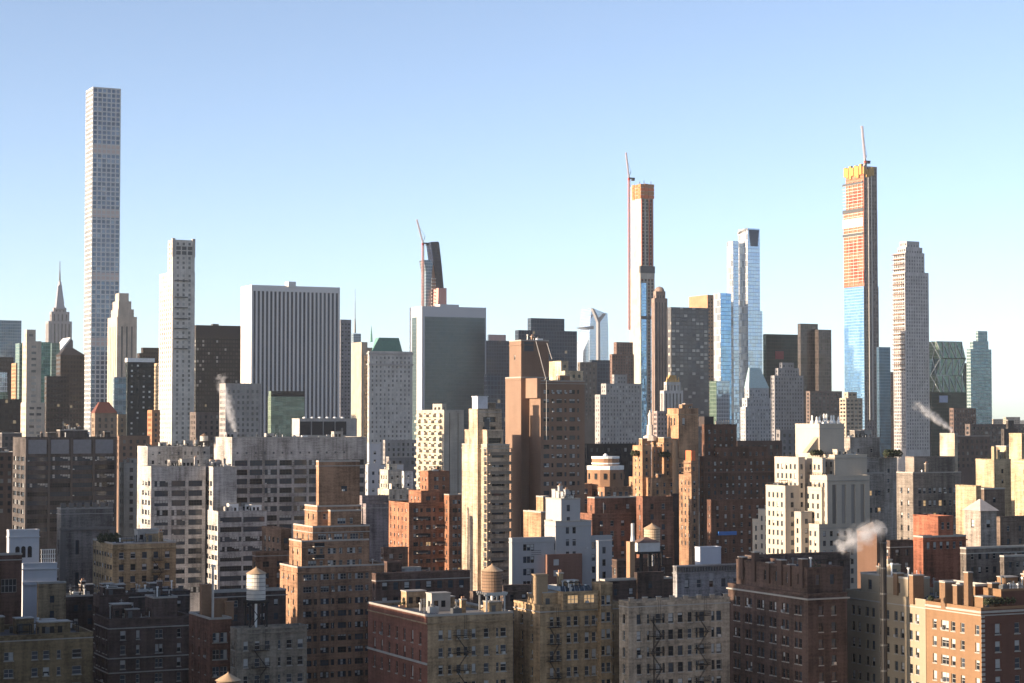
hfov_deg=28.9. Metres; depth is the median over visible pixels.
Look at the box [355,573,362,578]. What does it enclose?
window
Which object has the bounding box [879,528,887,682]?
flue stack
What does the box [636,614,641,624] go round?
window
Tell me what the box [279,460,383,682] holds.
stepped tower
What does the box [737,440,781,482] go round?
brown block
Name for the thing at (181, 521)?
window
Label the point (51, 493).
window
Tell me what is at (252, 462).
window
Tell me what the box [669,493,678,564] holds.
dark block
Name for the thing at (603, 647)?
window
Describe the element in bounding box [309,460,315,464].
window
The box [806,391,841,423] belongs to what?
brown block
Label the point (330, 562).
window
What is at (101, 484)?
window
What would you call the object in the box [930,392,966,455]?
office block
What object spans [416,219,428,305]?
tower crane
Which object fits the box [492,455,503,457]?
window
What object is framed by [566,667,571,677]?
window
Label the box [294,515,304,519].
window
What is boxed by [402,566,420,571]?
plaster house
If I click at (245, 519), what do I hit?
window
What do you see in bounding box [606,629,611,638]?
window
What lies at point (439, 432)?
balcony slab
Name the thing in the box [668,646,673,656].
window
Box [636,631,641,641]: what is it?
window
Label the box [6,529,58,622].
stucco house
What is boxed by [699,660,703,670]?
window
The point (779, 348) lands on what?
office tower
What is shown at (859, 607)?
window
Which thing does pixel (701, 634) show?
window
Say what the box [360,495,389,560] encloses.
plain building
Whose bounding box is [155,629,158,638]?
window
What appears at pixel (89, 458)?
window
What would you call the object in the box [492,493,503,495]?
window
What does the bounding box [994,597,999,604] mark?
terrace shrub
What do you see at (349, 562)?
window
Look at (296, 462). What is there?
window
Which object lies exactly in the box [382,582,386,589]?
window
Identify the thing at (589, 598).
window
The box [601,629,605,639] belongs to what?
window
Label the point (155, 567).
window
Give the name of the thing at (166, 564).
window
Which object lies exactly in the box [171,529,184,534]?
window
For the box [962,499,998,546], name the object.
pyramid house
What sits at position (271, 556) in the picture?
brown block
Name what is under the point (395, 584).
window
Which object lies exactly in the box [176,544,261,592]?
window
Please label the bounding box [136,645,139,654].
window
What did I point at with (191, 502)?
window
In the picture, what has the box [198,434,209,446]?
water tank
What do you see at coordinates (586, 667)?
window
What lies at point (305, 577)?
window
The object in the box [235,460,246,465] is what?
window
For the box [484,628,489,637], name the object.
window
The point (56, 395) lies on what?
brown tower
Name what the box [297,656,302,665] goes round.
window
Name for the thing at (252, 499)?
window
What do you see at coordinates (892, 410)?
brown block
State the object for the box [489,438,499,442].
window
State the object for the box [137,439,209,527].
white building
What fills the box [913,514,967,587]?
red house
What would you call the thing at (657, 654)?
window
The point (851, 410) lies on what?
balcony block
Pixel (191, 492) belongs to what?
window
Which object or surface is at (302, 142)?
sky
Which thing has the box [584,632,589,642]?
window
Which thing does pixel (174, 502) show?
window
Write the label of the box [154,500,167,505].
window
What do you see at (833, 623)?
window
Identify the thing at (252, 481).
window
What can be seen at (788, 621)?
apartment block
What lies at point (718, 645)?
window
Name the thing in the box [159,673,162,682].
window
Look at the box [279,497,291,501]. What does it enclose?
window
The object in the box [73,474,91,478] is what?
window
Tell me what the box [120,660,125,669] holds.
window
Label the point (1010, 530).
brick building
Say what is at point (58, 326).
art deco tower
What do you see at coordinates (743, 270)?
glass skyscraper
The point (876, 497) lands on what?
stone building
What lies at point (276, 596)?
brown house
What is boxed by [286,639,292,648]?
window
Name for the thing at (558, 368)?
cream building
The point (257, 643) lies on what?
window
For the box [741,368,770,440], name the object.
copper roof hotel
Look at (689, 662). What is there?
window
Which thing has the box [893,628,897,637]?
window
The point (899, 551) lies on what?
brown house
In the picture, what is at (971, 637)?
apartment block
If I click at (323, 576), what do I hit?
window
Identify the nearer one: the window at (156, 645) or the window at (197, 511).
the window at (156, 645)
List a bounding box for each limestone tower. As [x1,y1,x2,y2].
[159,238,194,444]
[891,241,929,470]
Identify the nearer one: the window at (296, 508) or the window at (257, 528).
the window at (257, 528)
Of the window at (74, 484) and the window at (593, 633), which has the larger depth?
the window at (74, 484)
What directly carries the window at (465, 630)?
in the apartment block at (419, 636)
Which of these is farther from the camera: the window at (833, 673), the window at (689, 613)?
the window at (833, 673)
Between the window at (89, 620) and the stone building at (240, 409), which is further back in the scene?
the stone building at (240, 409)
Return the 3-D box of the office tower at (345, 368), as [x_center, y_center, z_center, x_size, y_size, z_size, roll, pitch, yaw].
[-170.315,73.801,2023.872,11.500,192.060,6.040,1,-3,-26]
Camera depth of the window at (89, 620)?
480.35 m
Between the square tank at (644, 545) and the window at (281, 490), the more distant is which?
the window at (281, 490)
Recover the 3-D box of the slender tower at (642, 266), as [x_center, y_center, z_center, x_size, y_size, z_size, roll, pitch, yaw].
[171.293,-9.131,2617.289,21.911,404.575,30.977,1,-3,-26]
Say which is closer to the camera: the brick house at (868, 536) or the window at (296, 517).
the brick house at (868, 536)
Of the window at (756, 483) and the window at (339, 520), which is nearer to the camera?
the window at (339, 520)
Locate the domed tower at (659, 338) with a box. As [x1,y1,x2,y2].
[652,286,667,434]
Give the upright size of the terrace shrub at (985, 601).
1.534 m
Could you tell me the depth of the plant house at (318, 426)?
964.83 m
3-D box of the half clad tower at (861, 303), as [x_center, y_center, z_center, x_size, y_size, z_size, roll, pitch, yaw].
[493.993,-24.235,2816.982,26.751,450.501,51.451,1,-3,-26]
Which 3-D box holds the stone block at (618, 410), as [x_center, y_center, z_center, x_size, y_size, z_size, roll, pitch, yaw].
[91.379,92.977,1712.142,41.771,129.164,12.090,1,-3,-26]
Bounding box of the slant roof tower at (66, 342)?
[59,337,72,350]
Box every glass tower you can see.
[15,343,22,402]
[41,342,50,402]
[50,343,59,375]
[113,377,125,413]
[714,293,731,423]
[966,331,991,423]
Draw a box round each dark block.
[600,571,672,604]
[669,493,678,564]
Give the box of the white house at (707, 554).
[695,546,720,564]
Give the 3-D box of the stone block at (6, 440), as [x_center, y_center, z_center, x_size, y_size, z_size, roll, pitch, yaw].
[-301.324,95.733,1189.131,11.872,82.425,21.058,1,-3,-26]
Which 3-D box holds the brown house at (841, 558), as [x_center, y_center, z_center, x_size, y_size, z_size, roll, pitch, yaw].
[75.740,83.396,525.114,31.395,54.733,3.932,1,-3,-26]
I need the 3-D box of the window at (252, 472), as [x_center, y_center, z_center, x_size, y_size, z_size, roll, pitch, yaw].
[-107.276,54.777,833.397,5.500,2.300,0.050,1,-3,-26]
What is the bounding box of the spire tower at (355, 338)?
[351,319,360,342]
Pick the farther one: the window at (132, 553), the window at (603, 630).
the window at (132, 553)
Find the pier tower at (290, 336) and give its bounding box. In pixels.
[240,282,339,436]
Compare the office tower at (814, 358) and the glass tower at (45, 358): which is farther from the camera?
the office tower at (814, 358)
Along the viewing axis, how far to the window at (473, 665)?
390.33 m
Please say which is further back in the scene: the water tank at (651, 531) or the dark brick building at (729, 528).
the dark brick building at (729, 528)
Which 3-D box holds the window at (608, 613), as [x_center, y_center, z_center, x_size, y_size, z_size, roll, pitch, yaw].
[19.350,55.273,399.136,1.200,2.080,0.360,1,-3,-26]
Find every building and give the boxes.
[12,424,116,561]
[56,502,114,592]
[91,402,116,436]
[117,414,126,435]
[118,458,136,537]
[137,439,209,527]
[147,410,159,445]
[219,383,260,436]
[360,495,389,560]
[365,444,403,494]
[371,560,470,601]
[378,460,412,500]
[380,546,407,566]
[383,440,415,463]
[389,465,461,570]
[402,471,412,488]
[470,584,531,682]
[509,484,612,588]
[523,495,548,536]
[549,361,582,380]
[580,496,674,594]
[585,453,630,511]
[660,375,682,410]
[672,563,735,596]
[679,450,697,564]
[699,417,774,545]
[707,498,765,563]
[752,414,869,588]
[844,429,896,539]
[867,457,884,527]
[896,456,960,539]
[955,445,1010,534]
[981,488,1023,545]
[1009,433,1023,515]
[1014,459,1023,515]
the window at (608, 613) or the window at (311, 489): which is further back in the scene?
the window at (311, 489)
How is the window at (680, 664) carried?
in the apartment block at (674, 639)
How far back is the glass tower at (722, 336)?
2115.20 m
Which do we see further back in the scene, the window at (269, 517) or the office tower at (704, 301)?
the office tower at (704, 301)
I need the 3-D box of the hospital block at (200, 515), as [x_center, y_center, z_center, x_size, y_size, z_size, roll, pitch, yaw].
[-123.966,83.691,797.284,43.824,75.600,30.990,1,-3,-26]
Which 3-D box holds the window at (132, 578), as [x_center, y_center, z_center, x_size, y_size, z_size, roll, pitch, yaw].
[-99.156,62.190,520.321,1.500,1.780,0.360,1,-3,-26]
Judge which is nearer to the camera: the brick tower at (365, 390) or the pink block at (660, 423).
the pink block at (660, 423)
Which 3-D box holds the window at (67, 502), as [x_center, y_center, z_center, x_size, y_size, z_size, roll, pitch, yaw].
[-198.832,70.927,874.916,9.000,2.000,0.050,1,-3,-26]
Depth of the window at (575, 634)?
397.74 m
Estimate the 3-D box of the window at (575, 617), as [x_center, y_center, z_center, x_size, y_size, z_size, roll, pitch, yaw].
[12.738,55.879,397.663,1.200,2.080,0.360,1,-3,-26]
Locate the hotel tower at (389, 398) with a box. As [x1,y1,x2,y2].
[366,326,413,463]
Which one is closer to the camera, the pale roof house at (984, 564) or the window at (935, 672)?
the window at (935, 672)
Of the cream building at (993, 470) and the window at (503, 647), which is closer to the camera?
the window at (503, 647)
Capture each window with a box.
[1,579,15,592]
[3,652,13,661]
[3,669,13,678]
[27,474,47,478]
[27,483,47,487]
[27,492,47,496]
[27,501,47,505]
[27,510,46,514]
[27,518,46,522]
[27,527,46,531]
[28,457,47,461]
[28,466,47,469]
[31,651,38,660]
[31,668,37,677]
[42,667,49,676]
[43,650,49,659]
[50,457,69,460]
[50,465,69,469]
[50,474,69,478]
[50,483,69,487]
[50,492,69,495]
[50,500,69,504]
[50,509,56,513]
[50,518,56,522]
[50,527,56,531]
[56,650,60,658]
[72,491,91,495]
[72,500,91,504]
[72,649,81,658]
[72,665,81,674]
[73,456,92,460]
[73,465,91,469]
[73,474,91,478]
[73,483,91,486]
[75,540,78,553]
[75,572,77,586]
[87,618,91,624]
[95,456,114,460]
[95,465,113,469]
[95,474,113,477]
[95,482,113,486]
[95,491,113,495]
[95,500,113,503]
[119,552,123,558]
[119,564,123,570]
[119,576,123,582]
[120,631,125,640]
[120,646,125,655]
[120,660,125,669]
[120,675,124,682]
[130,552,135,558]
[130,564,135,570]
[130,576,135,582]
[136,630,139,639]
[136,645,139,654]
[142,552,146,558]
[142,564,146,570]
[142,575,146,581]
[153,551,157,557]
[153,563,158,569]
[154,481,167,486]
[154,491,167,496]
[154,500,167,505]
[154,510,167,515]
[154,520,167,525]
[154,673,158,682]
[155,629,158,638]
[155,644,158,653]
[159,629,162,638]
[159,658,162,667]
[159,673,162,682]
[164,563,169,569]
[164,575,169,581]
[165,551,169,557]
[171,500,184,505]
[171,510,184,515]
[171,519,184,524]
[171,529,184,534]
[171,539,184,544]
[172,481,184,486]
[172,490,184,495]
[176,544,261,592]
[176,643,180,652]
[176,657,180,666]
[176,672,179,681]
[177,628,181,637]
[188,509,201,514]
[188,519,201,524]
[188,529,201,534]
[188,538,201,543]
[189,480,201,485]
[189,490,201,495]
[189,500,201,505]
[212,633,219,643]
[212,650,219,660]
[212,667,218,677]
[220,517,241,522]
[220,527,241,531]
[220,537,240,541]
[220,632,227,642]
[220,649,227,659]
[220,666,226,676]
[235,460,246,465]
[237,470,246,474]
[237,479,246,484]
[237,488,246,493]
[237,497,246,502]
[243,517,263,521]
[243,526,261,531]
[243,536,261,541]
[243,641,248,651]
[243,659,248,668]
[243,676,247,682]
[250,460,261,465]
[250,470,261,474]
[250,479,261,483]
[250,488,261,493]
[250,497,261,502]
[255,641,259,649]
[255,658,259,666]
[263,561,268,566]
[265,460,276,465]
[265,469,276,474]
[265,479,276,483]
[265,488,276,492]
[265,497,276,502]
[265,506,276,511]
[265,640,270,649]
[265,657,270,666]
[265,675,269,682]
[267,515,276,520]
[279,478,291,483]
[279,487,291,492]
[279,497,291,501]
[279,506,291,510]
[279,515,290,520]
[279,524,290,527]
[280,460,291,465]
[280,469,291,474]
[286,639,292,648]
[286,656,292,665]
[287,673,292,682]
[288,597,367,678]
[294,460,305,464]
[294,469,305,474]
[294,478,305,483]
[294,487,305,492]
[294,496,305,501]
[294,506,304,510]
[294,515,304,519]
[297,639,302,648]
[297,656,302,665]
[297,673,302,682]
[303,574,311,580]
[303,587,311,592]
[308,548,315,554]
[308,561,315,565]
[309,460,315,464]
[309,469,315,473]
[309,478,315,482]
[309,487,315,492]
[309,496,315,501]
[318,534,325,539]
[321,574,328,579]
[321,586,328,591]
[328,548,335,553]
[328,560,335,564]
[334,534,341,539]
[337,518,345,523]
[338,573,345,578]
[338,585,345,591]
[341,486,346,490]
[347,547,354,552]
[347,559,354,564]
[350,533,357,538]
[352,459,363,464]
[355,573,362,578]
[355,585,362,590]
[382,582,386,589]
[393,582,397,589]
[404,582,408,589]
[413,550,459,570]
[415,581,419,588]
[426,581,430,588]
[437,580,441,587]
[438,630,443,640]
[438,648,443,657]
[438,665,443,675]
[448,580,452,587]
[448,630,452,639]
[448,647,452,657]
[448,665,451,674]
[456,629,461,639]
[456,647,461,656]
[459,579,463,586]
[463,629,468,638]
[463,664,468,673]
[471,629,476,638]
[471,663,476,673]
[472,646,476,655]
[483,417,494,421]
[483,645,488,655]
[483,663,489,672]
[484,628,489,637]
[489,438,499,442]
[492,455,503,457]
[492,474,503,476]
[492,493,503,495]
[500,627,506,637]
[500,644,506,654]
[500,662,506,671]
[550,651,554,660]
[550,668,554,677]
[556,617,560,626]
[556,651,560,660]
[566,616,571,626]
[566,633,571,643]
[566,650,571,660]
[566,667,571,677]
[568,595,577,603]
[573,616,578,626]
[573,633,578,642]
[573,650,578,659]
[573,666,578,676]
[584,594,593,602]
[584,615,589,625]
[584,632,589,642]
[584,649,589,659]
[584,666,589,676]
[591,615,596,625]
[591,649,596,658]
[591,665,596,675]
[592,632,596,641]
[601,595,605,605]
[601,612,605,622]
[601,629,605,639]
[601,646,605,655]
[601,663,605,672]
[606,595,610,605]
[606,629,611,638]
[606,645,611,655]
[606,662,611,672]
[607,612,611,621]
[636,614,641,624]
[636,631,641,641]
[636,648,641,658]
[636,664,641,674]
[656,614,661,623]
[656,647,661,657]
[668,613,673,623]
[668,629,673,639]
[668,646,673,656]
[668,662,673,672]
[677,612,683,622]
[677,629,683,639]
[677,645,683,655]
[678,662,683,672]
[685,580,688,587]
[687,612,692,622]
[687,628,692,638]
[687,645,692,655]
[687,661,692,671]
[697,579,700,587]
[699,611,704,621]
[699,628,703,638]
[699,644,704,654]
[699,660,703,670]
[702,483,769,545]
[709,579,712,586]
[711,611,714,621]
[711,627,714,637]
[716,611,721,620]
[716,627,721,637]
[716,643,721,653]
[716,659,721,669]
[721,578,724,586]
[755,511,853,582]
[816,575,818,584]
[818,606,823,615]
[818,623,823,632]
[818,639,823,649]
[819,656,823,665]
[819,673,823,682]
[830,574,833,583]
[831,606,836,615]
[831,622,836,631]
[831,639,836,648]
[832,655,836,664]
[832,672,836,681]
[857,606,860,615]
[887,660,889,669]
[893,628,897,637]
[894,611,897,621]
[909,613,912,623]
[909,630,912,640]
[909,647,912,656]
[914,614,918,624]
[932,619,936,629]
[932,636,936,646]
[932,653,936,663]
[933,670,936,680]
[940,620,948,630]
[940,672,948,682]
[941,637,948,648]
[941,655,948,665]
[950,622,955,631]
[950,639,955,649]
[951,656,955,666]
[952,674,955,682]
[960,623,964,633]
[960,640,964,650]
[960,658,964,668]
[975,625,979,635]
[975,643,979,653]
[975,660,979,671]
[995,624,1000,635]
[995,641,1001,652]
[995,659,1001,670]
[1014,623,1020,633]
[1014,640,1020,651]
[1015,658,1020,669]
[1015,675,1019,682]
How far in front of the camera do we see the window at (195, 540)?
795.84 m
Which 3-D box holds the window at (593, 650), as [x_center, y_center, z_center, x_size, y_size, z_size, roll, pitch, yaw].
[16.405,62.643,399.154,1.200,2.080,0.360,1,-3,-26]
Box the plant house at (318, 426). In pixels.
[292,417,356,435]
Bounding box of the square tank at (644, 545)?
[626,523,662,577]
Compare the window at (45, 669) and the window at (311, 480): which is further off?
the window at (311, 480)
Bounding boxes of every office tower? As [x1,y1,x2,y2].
[125,358,154,435]
[194,324,240,411]
[340,320,350,417]
[515,318,576,370]
[668,307,708,511]
[689,295,713,380]
[763,334,797,397]
[798,324,831,423]
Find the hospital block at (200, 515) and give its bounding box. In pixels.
[141,457,266,610]
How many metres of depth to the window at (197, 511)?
796.23 m
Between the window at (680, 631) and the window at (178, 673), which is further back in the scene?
the window at (178, 673)
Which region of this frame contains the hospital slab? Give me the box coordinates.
[214,428,366,537]
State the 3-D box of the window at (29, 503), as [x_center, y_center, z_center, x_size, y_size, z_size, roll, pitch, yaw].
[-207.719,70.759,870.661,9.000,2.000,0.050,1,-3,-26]
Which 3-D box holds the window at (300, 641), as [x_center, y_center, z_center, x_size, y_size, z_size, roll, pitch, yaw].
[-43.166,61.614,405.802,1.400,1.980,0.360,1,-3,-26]
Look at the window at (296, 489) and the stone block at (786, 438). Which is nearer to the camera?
the window at (296, 489)
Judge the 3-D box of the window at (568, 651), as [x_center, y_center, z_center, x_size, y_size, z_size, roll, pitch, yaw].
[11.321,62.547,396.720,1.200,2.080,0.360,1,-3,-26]
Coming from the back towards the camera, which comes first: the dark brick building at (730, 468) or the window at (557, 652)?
the dark brick building at (730, 468)
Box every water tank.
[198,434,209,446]
[215,672,240,682]
[242,567,269,627]
[476,564,507,611]
[643,523,664,566]
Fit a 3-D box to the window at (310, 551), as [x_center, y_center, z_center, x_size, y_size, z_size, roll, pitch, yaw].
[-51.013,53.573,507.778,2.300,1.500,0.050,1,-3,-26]
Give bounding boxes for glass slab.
[0,320,20,362]
[877,347,890,456]
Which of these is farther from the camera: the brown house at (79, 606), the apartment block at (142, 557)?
the apartment block at (142, 557)
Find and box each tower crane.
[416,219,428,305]
[625,153,634,329]
[861,126,870,165]
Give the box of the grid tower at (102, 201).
[84,87,120,433]
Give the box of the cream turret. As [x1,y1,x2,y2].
[940,433,957,470]
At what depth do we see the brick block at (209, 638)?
413.88 m
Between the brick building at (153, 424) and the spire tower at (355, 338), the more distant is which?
the spire tower at (355, 338)
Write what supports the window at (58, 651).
in the apartment block at (47, 650)
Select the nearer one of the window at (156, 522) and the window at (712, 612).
the window at (712, 612)
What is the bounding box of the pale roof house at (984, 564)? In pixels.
[960,545,1023,582]
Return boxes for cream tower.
[21,330,44,436]
[107,293,136,406]
[461,396,511,590]
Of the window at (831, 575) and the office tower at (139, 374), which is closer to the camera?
the window at (831, 575)
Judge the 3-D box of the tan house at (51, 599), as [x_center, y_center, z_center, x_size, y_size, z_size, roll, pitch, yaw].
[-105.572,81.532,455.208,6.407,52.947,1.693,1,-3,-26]
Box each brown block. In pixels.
[0,448,12,552]
[116,436,149,536]
[190,412,218,459]
[252,525,290,587]
[578,362,596,443]
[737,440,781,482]
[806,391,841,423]
[890,372,893,449]
[950,408,975,435]
[958,436,989,484]
[965,424,1002,456]
[1001,420,1017,445]
[1003,424,1023,432]
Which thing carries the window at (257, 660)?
in the apartment block at (274, 653)
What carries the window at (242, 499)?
in the hospital slab
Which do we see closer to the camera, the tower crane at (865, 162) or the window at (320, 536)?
the window at (320, 536)
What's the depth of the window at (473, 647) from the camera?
390.43 m
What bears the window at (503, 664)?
in the apartment block at (419, 636)
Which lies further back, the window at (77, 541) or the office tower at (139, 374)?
the office tower at (139, 374)
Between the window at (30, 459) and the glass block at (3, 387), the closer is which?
the window at (30, 459)
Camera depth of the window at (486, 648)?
391.67 m
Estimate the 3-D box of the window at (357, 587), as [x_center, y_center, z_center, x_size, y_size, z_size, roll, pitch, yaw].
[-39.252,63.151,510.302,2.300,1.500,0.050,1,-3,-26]
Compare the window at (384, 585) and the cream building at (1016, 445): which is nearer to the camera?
the window at (384, 585)
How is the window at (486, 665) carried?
in the apartment block at (419, 636)
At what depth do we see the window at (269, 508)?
835.87 m
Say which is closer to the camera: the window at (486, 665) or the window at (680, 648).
the window at (680, 648)
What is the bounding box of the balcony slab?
[414,404,463,493]
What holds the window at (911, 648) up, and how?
in the apartment block at (906, 641)
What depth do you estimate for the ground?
1644.44 m
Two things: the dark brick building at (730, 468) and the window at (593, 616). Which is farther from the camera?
the dark brick building at (730, 468)
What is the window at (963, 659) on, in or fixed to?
in the apartment block at (971, 637)
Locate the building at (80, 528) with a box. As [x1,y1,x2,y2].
[56,502,114,592]
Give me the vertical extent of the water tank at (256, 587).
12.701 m
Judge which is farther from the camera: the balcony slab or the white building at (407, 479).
the balcony slab
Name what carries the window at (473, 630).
in the apartment block at (419, 636)
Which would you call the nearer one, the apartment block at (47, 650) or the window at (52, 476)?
the apartment block at (47, 650)
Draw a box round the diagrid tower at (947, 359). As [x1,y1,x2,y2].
[929,341,965,391]
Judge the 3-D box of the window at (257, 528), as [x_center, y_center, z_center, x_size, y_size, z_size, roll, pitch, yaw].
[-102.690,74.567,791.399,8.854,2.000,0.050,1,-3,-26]
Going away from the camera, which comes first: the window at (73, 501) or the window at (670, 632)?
the window at (670, 632)
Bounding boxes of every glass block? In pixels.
[0,372,7,398]
[268,391,303,436]
[709,381,729,423]
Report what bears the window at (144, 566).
in the apartment block at (142, 557)
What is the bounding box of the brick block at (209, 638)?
[189,564,234,682]
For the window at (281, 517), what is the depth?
838.12 m
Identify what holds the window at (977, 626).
in the apartment block at (971, 637)
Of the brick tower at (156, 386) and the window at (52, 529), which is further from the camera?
the brick tower at (156, 386)
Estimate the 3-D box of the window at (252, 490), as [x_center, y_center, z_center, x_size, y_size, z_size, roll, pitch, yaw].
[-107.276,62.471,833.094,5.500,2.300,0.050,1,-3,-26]
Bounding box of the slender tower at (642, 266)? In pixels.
[630,181,654,475]
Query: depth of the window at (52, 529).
873.42 m
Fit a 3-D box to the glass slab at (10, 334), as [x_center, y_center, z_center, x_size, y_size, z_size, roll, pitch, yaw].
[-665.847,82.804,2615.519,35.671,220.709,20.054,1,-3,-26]
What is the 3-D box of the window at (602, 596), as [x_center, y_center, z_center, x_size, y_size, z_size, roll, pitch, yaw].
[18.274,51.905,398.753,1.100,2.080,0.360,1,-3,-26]
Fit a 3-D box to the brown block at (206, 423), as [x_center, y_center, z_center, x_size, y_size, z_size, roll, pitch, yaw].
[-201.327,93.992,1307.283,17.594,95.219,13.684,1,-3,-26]
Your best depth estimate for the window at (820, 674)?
391.29 m
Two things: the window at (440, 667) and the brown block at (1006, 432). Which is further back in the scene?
the brown block at (1006, 432)
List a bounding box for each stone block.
[0,433,21,450]
[386,456,415,489]
[595,375,640,444]
[776,430,794,456]
[992,417,1019,423]
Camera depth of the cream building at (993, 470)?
621.29 m
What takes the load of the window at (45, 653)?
in the apartment block at (47, 650)
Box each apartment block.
[0,615,93,682]
[92,525,176,592]
[93,578,188,682]
[230,623,307,682]
[367,589,514,682]
[513,570,618,682]
[618,593,729,682]
[726,551,849,682]
[846,556,940,682]
[892,571,1023,682]
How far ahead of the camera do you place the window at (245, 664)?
400.76 m
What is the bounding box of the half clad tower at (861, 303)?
[842,164,878,436]
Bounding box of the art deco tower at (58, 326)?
[45,268,71,342]
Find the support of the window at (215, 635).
in the brick block at (209, 638)
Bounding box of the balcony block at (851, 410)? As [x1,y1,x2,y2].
[840,392,862,436]
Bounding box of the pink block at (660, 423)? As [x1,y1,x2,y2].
[654,411,666,436]
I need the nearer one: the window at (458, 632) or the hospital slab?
the window at (458, 632)
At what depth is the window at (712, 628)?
392.53 m
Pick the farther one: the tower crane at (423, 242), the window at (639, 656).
the tower crane at (423, 242)
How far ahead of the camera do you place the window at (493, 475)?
649.47 m
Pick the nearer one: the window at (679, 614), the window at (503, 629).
the window at (679, 614)
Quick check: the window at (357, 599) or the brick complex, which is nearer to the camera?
the window at (357, 599)
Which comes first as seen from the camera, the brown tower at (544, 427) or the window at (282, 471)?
the brown tower at (544, 427)
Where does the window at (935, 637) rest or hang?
in the apartment block at (971, 637)
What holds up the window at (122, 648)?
in the apartment block at (150, 644)
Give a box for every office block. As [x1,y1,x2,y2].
[0,357,12,398]
[0,399,20,432]
[137,348,158,362]
[484,374,507,443]
[486,335,508,376]
[585,443,635,485]
[590,360,609,394]
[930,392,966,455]
[963,363,966,391]
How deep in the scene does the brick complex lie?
888.51 m
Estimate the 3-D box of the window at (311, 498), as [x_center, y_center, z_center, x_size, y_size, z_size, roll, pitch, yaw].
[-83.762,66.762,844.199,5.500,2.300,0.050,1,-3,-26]
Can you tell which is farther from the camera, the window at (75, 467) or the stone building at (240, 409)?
the stone building at (240, 409)
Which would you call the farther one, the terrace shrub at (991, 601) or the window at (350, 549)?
the window at (350, 549)
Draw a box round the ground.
[699,512,699,545]
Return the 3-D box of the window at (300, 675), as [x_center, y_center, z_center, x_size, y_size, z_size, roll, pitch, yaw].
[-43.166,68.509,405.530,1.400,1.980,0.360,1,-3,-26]
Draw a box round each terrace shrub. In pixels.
[96,533,105,542]
[103,533,110,541]
[107,532,115,541]
[113,532,121,541]
[882,449,889,456]
[983,598,988,604]
[989,598,994,605]
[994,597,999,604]
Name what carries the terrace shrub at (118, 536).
on the apartment block at (142, 557)
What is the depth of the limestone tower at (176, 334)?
1633.87 m
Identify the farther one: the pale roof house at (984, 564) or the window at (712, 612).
the pale roof house at (984, 564)
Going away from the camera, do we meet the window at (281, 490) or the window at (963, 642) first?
the window at (963, 642)
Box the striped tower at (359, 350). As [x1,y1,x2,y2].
[351,342,371,436]
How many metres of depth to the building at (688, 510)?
844.08 m
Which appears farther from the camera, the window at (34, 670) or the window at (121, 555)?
the window at (121, 555)
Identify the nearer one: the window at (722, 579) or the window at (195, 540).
the window at (722, 579)
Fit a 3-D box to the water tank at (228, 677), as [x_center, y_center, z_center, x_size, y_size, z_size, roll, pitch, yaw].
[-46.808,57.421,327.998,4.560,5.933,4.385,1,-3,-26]
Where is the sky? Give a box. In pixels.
[0,0,1023,419]
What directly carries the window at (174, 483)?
in the hospital block at (200, 515)
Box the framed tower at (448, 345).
[410,304,485,442]
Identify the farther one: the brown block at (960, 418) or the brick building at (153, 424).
the brown block at (960, 418)
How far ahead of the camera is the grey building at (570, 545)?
524.07 m
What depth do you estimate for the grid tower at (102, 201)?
1998.05 m
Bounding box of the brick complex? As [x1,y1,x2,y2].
[629,403,698,545]
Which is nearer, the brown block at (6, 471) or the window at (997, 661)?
the window at (997, 661)
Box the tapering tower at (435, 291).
[419,242,446,305]
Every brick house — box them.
[0,552,22,623]
[857,522,880,587]
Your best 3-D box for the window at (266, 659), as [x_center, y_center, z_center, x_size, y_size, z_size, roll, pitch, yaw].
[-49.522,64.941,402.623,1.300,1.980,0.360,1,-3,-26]
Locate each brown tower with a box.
[44,376,68,436]
[55,348,84,429]
[505,334,584,537]
[610,342,633,383]
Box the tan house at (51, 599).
[37,581,65,619]
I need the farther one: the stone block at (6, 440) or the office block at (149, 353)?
the office block at (149, 353)
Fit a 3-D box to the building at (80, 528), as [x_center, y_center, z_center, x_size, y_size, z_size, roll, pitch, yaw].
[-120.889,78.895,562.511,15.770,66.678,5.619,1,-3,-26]
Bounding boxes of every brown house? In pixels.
[66,578,94,630]
[98,579,190,613]
[214,587,287,625]
[611,557,673,577]
[745,551,851,591]
[886,539,913,573]
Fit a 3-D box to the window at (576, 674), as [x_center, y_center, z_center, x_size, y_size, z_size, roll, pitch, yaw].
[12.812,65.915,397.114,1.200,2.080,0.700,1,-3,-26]
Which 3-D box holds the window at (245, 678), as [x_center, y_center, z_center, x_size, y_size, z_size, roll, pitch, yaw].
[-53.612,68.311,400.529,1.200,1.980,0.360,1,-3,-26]
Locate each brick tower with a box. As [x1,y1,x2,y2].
[11,363,16,398]
[154,363,158,409]
[364,355,367,436]
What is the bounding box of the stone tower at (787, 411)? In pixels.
[771,363,803,439]
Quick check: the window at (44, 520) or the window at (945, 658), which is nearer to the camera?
the window at (945, 658)
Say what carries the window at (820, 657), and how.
in the apartment block at (788, 621)
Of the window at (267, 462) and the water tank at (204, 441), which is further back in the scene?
the water tank at (204, 441)
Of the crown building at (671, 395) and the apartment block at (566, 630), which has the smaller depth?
the apartment block at (566, 630)
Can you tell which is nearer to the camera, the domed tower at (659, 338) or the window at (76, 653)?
the window at (76, 653)
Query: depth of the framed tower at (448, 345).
2111.07 m
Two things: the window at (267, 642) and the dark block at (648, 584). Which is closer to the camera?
the window at (267, 642)
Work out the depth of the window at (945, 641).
382.04 m
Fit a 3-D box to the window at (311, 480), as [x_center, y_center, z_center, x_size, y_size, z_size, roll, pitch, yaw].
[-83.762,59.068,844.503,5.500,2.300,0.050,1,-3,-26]
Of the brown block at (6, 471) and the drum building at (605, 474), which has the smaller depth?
the drum building at (605, 474)
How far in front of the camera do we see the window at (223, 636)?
411.37 m
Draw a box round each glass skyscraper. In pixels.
[577,308,608,370]
[727,228,762,440]

